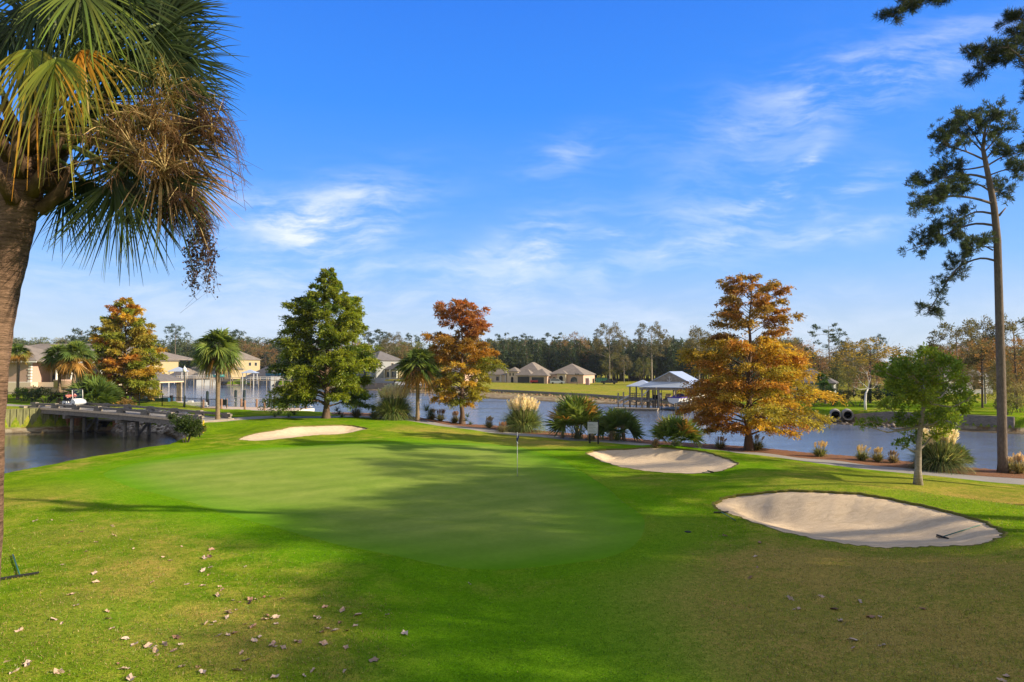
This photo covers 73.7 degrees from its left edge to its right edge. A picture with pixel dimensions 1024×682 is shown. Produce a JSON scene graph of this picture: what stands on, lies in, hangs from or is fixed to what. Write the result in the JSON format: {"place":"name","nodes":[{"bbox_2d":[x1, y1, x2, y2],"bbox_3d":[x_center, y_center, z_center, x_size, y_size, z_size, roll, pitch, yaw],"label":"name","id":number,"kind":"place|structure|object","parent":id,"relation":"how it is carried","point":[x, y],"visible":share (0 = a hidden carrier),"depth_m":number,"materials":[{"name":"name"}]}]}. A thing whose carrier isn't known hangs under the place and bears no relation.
{"place":"outdoors","nodes":[
{"label":"outdoors","id":0,"kind":"place"},
{"bbox_2d":[0,370,1023,681],"bbox_3d":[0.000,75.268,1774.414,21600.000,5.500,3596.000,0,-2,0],"label":"ground","id":1,"kind":"structure","parent":0,"point":[84,482],"depth_m":17.49,"materials":[{"name":"green plant"}]},
{"bbox_2d":[10,342,33,399],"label":"palm tree","id":2,"kind":"object","parent":1,"relation":"on","point":[18,356],"visible":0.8,"depth_m":89.72,"materials":[{"name":"green plant"}]},
{"bbox_2d":[10,385,35,400],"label":"bush","id":3,"kind":"object","parent":1,"relation":"on","point":[25,390],"visible":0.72,"depth_m":85.36,"materials":[{"name":"green plant"}]},
{"bbox_2d":[5,408,57,426],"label":"bulkhead","id":4,"kind":"object","parent":1,"relation":"on","point":[21,415],"visible":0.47,"depth_m":71.44,"materials":[{"name":"beige wood"}]},
{"bbox_2d":[30,386,60,402],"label":"bush","id":5,"kind":"object","parent":1,"relation":"on","point":[49,393],"visible":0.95,"depth_m":79.48,"materials":[{"name":"green plant"}]},
{"bbox_2d":[38,342,71,403],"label":"palm tree","id":6,"kind":"object","parent":1,"relation":"on","point":[52,351],"visible":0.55,"depth_m":80.34,"materials":[{"name":"green plant"}]},
{"bbox_2d":[49,340,99,384],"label":"palm tree","id":7,"kind":"object","parent":1,"relation":"on","point":[82,353],"visible":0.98,"depth_m":79.50,"materials":[{"name":"green plant"}]},
{"bbox_2d":[66,328,95,341],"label":"pine tree","id":8,"kind":"object","parent":1,"relation":"on","point":[78,332],"visible":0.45,"depth_m":259.30,"materials":[{"name":"green plant"}]},
{"bbox_2d":[55,373,124,406],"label":"palmetto","id":9,"kind":"object","parent":1,"relation":"on","point":[100,389],"visible":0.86,"depth_m":77.87,"materials":[{"name":"green plant"}]},
{"bbox_2d":[8,344,191,393],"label":"clubhouse","id":10,"kind":"structure","parent":1,"relation":"on","point":[32,373],"depth_m":105.09,"materials":[{"name":"beige paint"}]},
{"bbox_2d":[19,401,236,437],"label":"footbridge","id":11,"kind":"object","parent":1,"relation":"on","point":[127,413],"visible":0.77,"depth_m":67.22,"materials":[{"name":"concrete"}]},
{"bbox_2d":[61,389,86,406],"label":"golf cart","id":12,"kind":"object","parent":11,"relation":"on","point":[82,401],"visible":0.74,"depth_m":72.42,"materials":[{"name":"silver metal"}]},
{"bbox_2d":[0,0,256,578],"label":"palm tree","id":13,"kind":"object","parent":1,"relation":"on","point":[43,138],"visible":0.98,"depth_m":6.90,"materials":[{"name":"leaf"},{"name":"bark"}]},
{"bbox_2d":[181,217,220,310],"bbox_3d":[-3.202,-0.792,7.021,0.425,1.012,0.345,0,-2,0],"label":"palm seed cluster","id":14,"kind":"object","parent":13,"relation":"hanging from","point":[195,260],"visible":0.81,"depth_m":7.00,"materials":[{"name":"brown plant"}]},
{"bbox_2d":[87,297,169,400],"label":"cypress tree","id":15,"kind":"object","parent":1,"relation":"on","point":[113,343],"visible":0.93,"depth_m":84.27,"materials":[{"name":"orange plant"}]},
{"bbox_2d":[111,409,189,437],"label":"riprap stones","id":16,"kind":"object","parent":1,"relation":"on","point":[165,428],"visible":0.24,"depth_m":71.37,"materials":[{"name":"grey stone"}]},
{"bbox_2d":[101,393,215,408],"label":"iron fence","id":17,"kind":"object","parent":1,"relation":"on","point":[188,402],"visible":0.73,"depth_m":81.05,"materials":[{"name":"metal"}]},
{"bbox_2d":[146,360,178,374],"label":"house","id":18,"kind":"structure","parent":1,"relation":"on","point":[169,365],"depth_m":282.57,"materials":[{"name":"yellow paint"}]},
{"bbox_2d":[13,336,335,368],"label":"woodland","id":19,"kind":"object","parent":1,"relation":"on","point":[183,348],"visible":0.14,"depth_m":392.66,"materials":[{"name":"green plant"}]},
{"bbox_2d":[164,324,192,353],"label":"pine tree","id":20,"kind":"object","parent":1,"relation":"on","point":[176,334],"visible":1,"depth_m":329.97,"materials":[{"name":"green plant"}]},
{"bbox_2d":[167,413,205,442],"bbox_3d":[-24.024,6.366,50.241,2.709,2.380,2.478,0,-2,0],"label":"bush","id":21,"kind":"object","parent":1,"relation":"on","point":[190,426],"visible":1,"depth_m":49.98,"materials":[{"name":"green plant"}]},
{"bbox_2d":[163,368,221,385],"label":"house","id":22,"kind":"structure","parent":1,"relation":"on","point":[198,380],"depth_m":257.93,"materials":[{"name":"grey paint"}]},
{"bbox_2d":[189,327,243,419],"bbox_3d":[-26.849,3.136,62.467,5.406,8.913,5.413,0,-2,0],"label":"palm tree","id":23,"kind":"object","parent":1,"relation":"on","point":[210,354],"visible":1,"depth_m":61.71,"materials":[{"name":"green plant"}]},
{"bbox_2d":[225,351,260,378],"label":"house","id":24,"kind":"structure","parent":1,"relation":"on","point":[250,362],"depth_m":268.38,"materials":[{"name":"yellow paint"}]},
{"bbox_2d":[251,343,278,367],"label":"autumn tree","id":25,"kind":"object","parent":1,"relation":"on","point":[265,350],"visible":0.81,"depth_m":299.79,"materials":[{"name":"brown plant"}]},
{"bbox_2d":[247,366,286,385],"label":"house","id":26,"kind":"structure","parent":1,"relation":"on","point":[261,373],"depth_m":253.76,"materials":[{"name":"grey paint"}]},
{"bbox_2d":[238,424,367,440],"bbox_3d":[-16.981,7.444,55.543,11.275,0.831,4.814,2,-3,-44],"label":"sand bunker","id":27,"kind":"object","parent":1,"relation":"on","point":[298,431],"visible":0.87,"depth_m":56.47},
{"bbox_2d":[257,267,385,418],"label":"cypress tree","id":28,"kind":"object","parent":1,"relation":"on","point":[342,368],"visible":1,"depth_m":65.46,"materials":[{"name":"green plant"}]},
{"bbox_2d":[104,442,644,568],"bbox_3d":[-8.952,7.004,35.155,27.858,0.402,31.231,0,-2,0],"label":"putting green","id":29,"kind":"object","parent":1,"relation":"on","point":[471,505],"visible":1,"depth_m":30.06,"materials":[{"name":"green plant"}]},
{"bbox_2d":[357,351,401,377],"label":"house","id":30,"kind":"structure","parent":1,"relation":"on","point":[388,360],"depth_m":230.23,"materials":[{"name":"grey paint"}]},
{"bbox_2d":[374,339,395,355],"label":"thin tree","id":31,"kind":"object","parent":1,"relation":"on","point":[384,343],"visible":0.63,"depth_m":268.80,"materials":[{"name":"green plant"}]},
{"bbox_2d":[291,338,494,376],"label":"woodland","id":32,"kind":"object","parent":1,"relation":"on","point":[398,353],"visible":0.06,"depth_m":284.56,"materials":[{"name":"green plant"}]},
{"bbox_2d":[367,382,421,420],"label":"pampas grass","id":33,"kind":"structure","parent":1,"relation":"on","point":[393,407],"depth_m":67.96,"materials":[{"name":"green plant"}]},
{"bbox_2d":[383,332,409,352],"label":"thin tree","id":34,"kind":"object","parent":1,"relation":"on","point":[391,336],"visible":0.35,"depth_m":289.62,"materials":[{"name":"green plant"}]},
{"bbox_2d":[392,347,443,420],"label":"palm tree","id":35,"kind":"object","parent":1,"relation":"on","point":[413,373],"visible":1,"depth_m":67.28,"materials":[{"name":"green plant"}]},
{"bbox_2d":[483,367,508,381],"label":"house","id":36,"kind":"structure","parent":1,"relation":"on","point":[500,375],"depth_m":266.16,"materials":[{"name":"beige paint"}]},
{"bbox_2d":[493,342,516,368],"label":"pine tree","id":37,"kind":"object","parent":1,"relation":"on","point":[503,353],"visible":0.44,"depth_m":277.62,"materials":[{"name":"green plant"}]},
{"bbox_2d":[505,362,550,382],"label":"house","id":38,"kind":"structure","parent":1,"relation":"on","point":[515,375],"depth_m":259.67,"materials":[{"name":"brown"}]},
{"bbox_2d":[531,341,547,369],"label":"pine tree","id":39,"kind":"object","parent":1,"relation":"on","point":[542,363],"visible":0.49,"depth_m":281.32,"materials":[{"name":"green plant"}]},
{"bbox_2d":[551,342,568,371],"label":"pine tree","id":40,"kind":"object","parent":1,"relation":"on","point":[559,363],"visible":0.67,"depth_m":280.26,"materials":[{"name":"green plant"}]},
{"bbox_2d":[435,386,687,403],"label":"seawall","id":41,"kind":"object","parent":1,"relation":"on","point":[591,395],"visible":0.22,"depth_m":153.64,"materials":[{"name":"grey concrete"}]},
{"bbox_2d":[528,364,595,383],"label":"house","id":42,"kind":"structure","parent":1,"relation":"on","point":[566,374],"depth_m":244.45,"materials":[{"name":"brown"}]},
{"bbox_2d":[564,339,580,366],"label":"pine tree","id":43,"kind":"object","parent":1,"relation":"on","point":[571,353],"visible":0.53,"depth_m":280.11,"materials":[{"name":"green plant"}]},
{"bbox_2d":[557,331,594,366],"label":"autumn tree","id":44,"kind":"object","parent":1,"relation":"on","point":[581,340],"visible":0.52,"depth_m":287.79,"materials":[{"name":"brown plant"}]},
{"bbox_2d":[420,389,741,410],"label":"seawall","id":45,"kind":"object","parent":1,"relation":"on","point":[549,394],"visible":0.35,"depth_m":138.77,"materials":[{"name":"stone"}]},
{"bbox_2d":[588,420,598,443],"bbox_3d":[6.219,7.007,52.229,0.860,1.900,0.166,0,-2,8],"label":"sign","id":46,"kind":"object","parent":1,"relation":"on","point":[593,427],"visible":0.93,"depth_m":52.17,"materials":[{"name":"white metal"}]},
{"bbox_2d":[586,347,602,380],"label":"pine tree","id":47,"kind":"object","parent":1,"relation":"on","point":[597,370],"visible":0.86,"depth_m":282.27,"materials":[{"name":"green plant"}]},
{"bbox_2d":[592,322,631,378],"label":"thin tree","id":48,"kind":"object","parent":1,"relation":"on","point":[618,347],"visible":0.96,"depth_m":269.16,"materials":[{"name":"grey plant"}]},
{"bbox_2d":[601,340,622,374],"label":"pine tree","id":49,"kind":"object","parent":1,"relation":"on","point":[605,369],"visible":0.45,"depth_m":279.84,"materials":[{"name":"green plant"}]},
{"bbox_2d":[599,352,626,380],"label":"leafy tree","id":50,"kind":"object","parent":1,"relation":"on","point":[613,358],"visible":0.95,"depth_m":261.46,"materials":[{"name":"green plant"}]},
{"bbox_2d":[620,347,636,380],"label":"pine tree","id":51,"kind":"object","parent":1,"relation":"on","point":[629,355],"visible":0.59,"depth_m":279.48,"materials":[{"name":"green plant"}]},
{"bbox_2d":[459,336,815,380],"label":"woodland","id":52,"kind":"object","parent":1,"relation":"on","point":[795,341],"visible":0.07,"depth_m":300.41,"materials":[{"name":"green plant"}]},
{"bbox_2d":[630,346,649,380],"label":"pine tree","id":53,"kind":"object","parent":1,"relation":"on","point":[638,357],"visible":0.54,"depth_m":279.58,"materials":[{"name":"green plant"}]},
{"bbox_2d":[631,321,673,380],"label":"thin tree","id":54,"kind":"object","parent":1,"relation":"on","point":[640,332],"visible":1,"depth_m":273.84,"materials":[{"name":"green plant"}]},
{"bbox_2d":[644,342,660,380],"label":"pine tree","id":55,"kind":"object","parent":1,"relation":"on","point":[654,366],"visible":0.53,"depth_m":280.56,"materials":[{"name":"green plant"}]},
{"bbox_2d":[585,446,738,473],"bbox_3d":[8.765,7.244,41.367,7.110,0.878,10.896,1,-2,-15],"label":"sand bunker","id":56,"kind":"object","parent":1,"relation":"on","point":[671,460],"visible":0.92,"depth_m":42.70},
{"bbox_2d":[657,344,678,373],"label":"pine tree","id":57,"kind":"object","parent":1,"relation":"on","point":[666,352],"visible":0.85,"depth_m":280.19,"materials":[{"name":"green plant"}]},
{"bbox_2d":[662,342,678,371],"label":"pine tree","id":58,"kind":"object","parent":1,"relation":"on","point":[673,361],"visible":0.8,"depth_m":279.82,"materials":[{"name":"green plant"}]},
{"bbox_2d":[331,412,1023,478],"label":"mulch bed","id":59,"kind":"object","parent":1,"relation":"on","point":[976,471],"visible":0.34,"depth_m":48.32,"materials":[{"name":"brown soil"}]},
{"bbox_2d":[419,297,510,423],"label":"cypress tree","id":60,"kind":"object","parent":59,"relation":"on","point":[469,339],"visible":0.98,"depth_m":68.67,"materials":[{"name":"orange plant"}]},
{"bbox_2d":[496,394,548,433],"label":"pampas grass","id":61,"kind":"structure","parent":59,"relation":"on","point":[523,417],"depth_m":62.34,"materials":[{"name":"green plant"}]},
{"bbox_2d":[542,391,608,438],"bbox_3d":[5.715,6.333,57.732,6.655,4.280,5.954,0,-2,0],"label":"palmetto","id":62,"kind":"object","parent":59,"relation":"on","point":[576,412],"visible":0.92,"depth_m":56.96,"materials":[{"name":"green plant"}]},
{"bbox_2d":[592,406,648,441],"bbox_3d":[8.765,6.763,55.625,5.023,3.171,4.875,0,-2,0],"label":"palmetto","id":63,"kind":"object","parent":59,"relation":"on","point":[618,418],"visible":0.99,"depth_m":54.96,"materials":[{"name":"green plant"}]},
{"bbox_2d":[667,272,850,450],"bbox_3d":[17.995,1.653,50.069,12.555,13.646,12.144,0,-2,0],"label":"cypress tree","id":64,"kind":"object","parent":59,"relation":"on","point":[784,366],"visible":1,"depth_m":49.01,"materials":[{"name":"orange plant"}]},
{"bbox_2d":[752,433,767,450],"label":"ornamental grass","id":65,"kind":"object","parent":59,"relation":"on","point":[757,445],"depth_m":50.23,"materials":[{"name":"green plant"}]},
{"bbox_2d":[811,440,828,456],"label":"ornamental grass","id":66,"kind":"object","parent":59,"relation":"on","point":[819,452],"depth_m":46.92,"materials":[{"name":"beige plant"}]},
{"bbox_2d":[851,444,870,461],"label":"ornamental grass","id":67,"kind":"object","parent":59,"relation":"on","point":[861,457],"depth_m":44.83,"materials":[{"name":"beige plant"}]},
{"bbox_2d":[902,427,982,475],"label":"pampas grass","id":68,"kind":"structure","parent":59,"relation":"on","point":[942,456],"depth_m":39.93,"materials":[{"name":"green plant"}]},
{"bbox_2d":[897,95,1023,472],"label":"pine tree","id":69,"kind":"object","parent":59,"relation":"on","point":[942,190],"visible":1,"depth_m":40.87,"materials":[{"name":"green plant"}]},
{"bbox_2d":[1009,452,1023,473],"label":"ornamental grass","id":70,"kind":"object","parent":59,"relation":"on","point":[1020,465],"depth_m":39.94,"materials":[{"name":"beige plant"}]},
{"bbox_2d":[648,412,708,446],"bbox_3d":[11.096,6.032,46.045,4.364,2.655,4.421,-1,-2,26],"label":"palmetto","id":71,"kind":"object","parent":1,"relation":"on","point":[677,428],"visible":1,"depth_m":45.59,"materials":[{"name":"green plant"}]},
{"bbox_2d":[679,325,710,378],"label":"thin tree","id":72,"kind":"object","parent":1,"relation":"on","point":[695,336],"visible":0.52,"depth_m":218.65,"materials":[{"name":"green plant"}]},
{"bbox_2d":[792,368,838,399],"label":"house","id":73,"kind":"structure","parent":1,"relation":"on","point":[832,381],"depth_m":122.56,"materials":[{"name":"grey"}]},
{"bbox_2d":[804,323,847,374],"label":"pine tree","id":74,"kind":"object","parent":1,"relation":"on","point":[834,338],"visible":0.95,"depth_m":180.06,"materials":[{"name":"green plant"}]},
{"bbox_2d":[823,354,849,390],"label":"pine tree","id":75,"kind":"object","parent":1,"relation":"on","point":[835,370],"visible":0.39,"depth_m":149.21,"materials":[{"name":"green plant"}]},
{"bbox_2d":[834,366,858,399],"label":"leafy tree","id":76,"kind":"object","parent":1,"relation":"on","point":[839,387],"visible":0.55,"depth_m":111.96,"materials":[{"name":"green plant"}]},
{"bbox_2d":[831,337,875,393],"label":"thin tree","id":77,"kind":"object","parent":1,"relation":"on","point":[850,358],"visible":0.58,"depth_m":134.97,"materials":[{"name":"green plant"}]},
{"bbox_2d":[711,489,1007,548],"bbox_3d":[11.794,6.489,24.670,9.752,1.134,6.582,-1,-3,28],"label":"sand bunker","id":78,"kind":"object","parent":1,"relation":"on","point":[859,519],"visible":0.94,"depth_m":25.38},
{"bbox_2d":[836,389,883,405],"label":"bush","id":79,"kind":"object","parent":1,"relation":"on","point":[849,394],"visible":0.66,"depth_m":92.57,"materials":[{"name":"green plant"}]},
{"bbox_2d":[850,364,883,409],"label":"birch tree","id":80,"kind":"object","parent":1,"relation":"on","point":[865,396],"visible":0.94,"depth_m":83.80,"materials":[{"name":"green plant"}]},
{"bbox_2d":[825,337,917,402],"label":"autumn tree","id":81,"kind":"object","parent":1,"relation":"on","point":[885,355],"visible":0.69,"depth_m":99.70,"materials":[{"name":"foliage"},{"name":"pale whitish bark"}]},
{"bbox_2d":[863,382,896,405],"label":"bush","id":82,"kind":"object","parent":1,"relation":"on","point":[869,392],"visible":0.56,"depth_m":89.72,"materials":[{"name":"green plant"}]},
{"bbox_2d":[740,342,1023,392],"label":"woodland","id":83,"kind":"object","parent":1,"relation":"on","point":[822,361],"visible":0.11,"depth_m":164.31,"materials":[{"name":"green plant"}]},
{"bbox_2d":[789,407,1014,428],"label":"seawall","id":84,"kind":"object","parent":1,"relation":"on","point":[983,420],"visible":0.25,"depth_m":73.62,"materials":[{"name":"grey concrete"}]},
{"bbox_2d":[853,341,980,485],"bbox_3d":[19.709,3.466,32.483,6.097,6.924,4.383,2,-3,-35],"label":"holly tree","id":85,"kind":"object","parent":1,"relation":"on","point":[898,370],"visible":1,"depth_m":32.25,"materials":[{"name":"green plant"}]},
{"bbox_2d":[871,0,1023,105],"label":"pine tree","id":86,"kind":"object","parent":1,"relation":"on","point":[1008,49],"visible":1,"depth_m":21.12,"materials":[{"name":"green plant"}]},
{"bbox_2d":[912,365,993,393],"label":"house","id":87,"kind":"structure","parent":1,"relation":"on","point":[979,390],"depth_m":147.22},
{"bbox_2d":[925,319,995,405],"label":"thin tree","id":88,"kind":"object","parent":1,"relation":"on","point":[959,332],"visible":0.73,"depth_m":91.27,"materials":[{"name":"brown plant"}]},
{"bbox_2d":[958,366,979,401],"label":"thin tree","id":89,"kind":"object","parent":1,"relation":"on","point":[973,374],"visible":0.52,"depth_m":81.79,"materials":[{"name":"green plant"}]},
{"bbox_2d":[960,314,1007,403],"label":"thin tree","id":90,"kind":"object","parent":1,"relation":"on","point":[978,326],"visible":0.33,"depth_m":97.43,"materials":[{"name":"brown plant"}]},
{"bbox_2d":[952,337,1019,407],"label":"autumn tree","id":91,"kind":"object","parent":1,"relation":"on","point":[981,366],"visible":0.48,"depth_m":87.61,"materials":[{"name":"brown plant"}]},
{"bbox_2d":[972,336,1023,408],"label":"autumn tree","id":92,"kind":"object","parent":1,"relation":"on","point":[1014,362],"visible":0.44,"depth_m":85.91,"materials":[{"name":"brown plant"}]},
{"bbox_2d":[980,315,1023,394],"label":"thin tree","id":93,"kind":"object","parent":1,"relation":"on","point":[1011,327],"visible":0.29,"depth_m":95.02,"materials":[{"name":"brown plant"}]},
{"bbox_2d":[986,360,1018,389],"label":"thin tree","id":94,"kind":"object","parent":1,"relation":"on","point":[1008,368],"visible":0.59,"depth_m":79.82,"materials":[{"name":"green plant"}]},
{"bbox_2d":[993,394,1023,414],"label":"bush","id":95,"kind":"object","parent":1,"relation":"on","point":[1019,404],"visible":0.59,"depth_m":74.58,"materials":[{"name":"green plant"}]},
{"bbox_2d":[994,380,1023,411],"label":"bush","id":96,"kind":"object","parent":1,"relation":"on","point":[1021,389],"visible":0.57,"depth_m":78.94,"materials":[{"name":"green plant"}]},
{"bbox_2d":[0,0,1023,367],"label":"sky","id":97,"kind":"structure","parent":0,"point":[553,167],"materials":[{"name":"blue"}]},
{"bbox_2d":[4,385,1023,508],"bbox_3d":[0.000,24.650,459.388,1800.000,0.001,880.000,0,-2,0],"label":"river water","id":98,"kind":"structure","parent":0,"point":[25,451],"depth_m":65.55,"materials":[{"name":"blue liquid"}]},
{"bbox_2d":[129,372,183,401],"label":"boat shelter","id":99,"kind":"object","parent":98,"relation":"on","point":[164,378],"visible":0.23,"depth_m":91.21,"materials":[{"name":"grey"}]},
{"bbox_2d":[167,367,212,387],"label":"pier","id":100,"kind":"structure","parent":98,"relation":"in","point":[177,369],"depth_m":231.10,"materials":[{"name":"white paint"}]},
{"bbox_2d":[202,397,313,416],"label":"dock","id":101,"kind":"object","parent":98,"relation":"in","point":[255,407],"visible":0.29,"depth_m":82.32,"materials":[{"name":"white paint"}]},
{"bbox_2d":[241,370,291,387],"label":"pier","id":102,"kind":"structure","parent":98,"relation":"in","point":[260,378],"depth_m":227.07,"materials":[{"name":"white paint"}]},
{"bbox_2d":[619,380,660,407],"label":"dock pavilion","id":103,"kind":"structure","parent":98,"relation":"in","point":[638,384],"depth_m":110.73,"materials":[{"name":"silver metal"}]},
{"bbox_2d":[639,371,704,410],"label":"boathouse","id":104,"kind":"object","parent":98,"relation":"in","point":[669,380],"visible":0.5,"depth_m":108.10,"materials":[{"name":"silver metal"}]},
{"bbox_2d":[7,404,1023,484],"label":"cart path","id":105,"kind":"structure","parent":0,"point":[950,475],"depth_m":44.52,"materials":[{"name":"concrete"}]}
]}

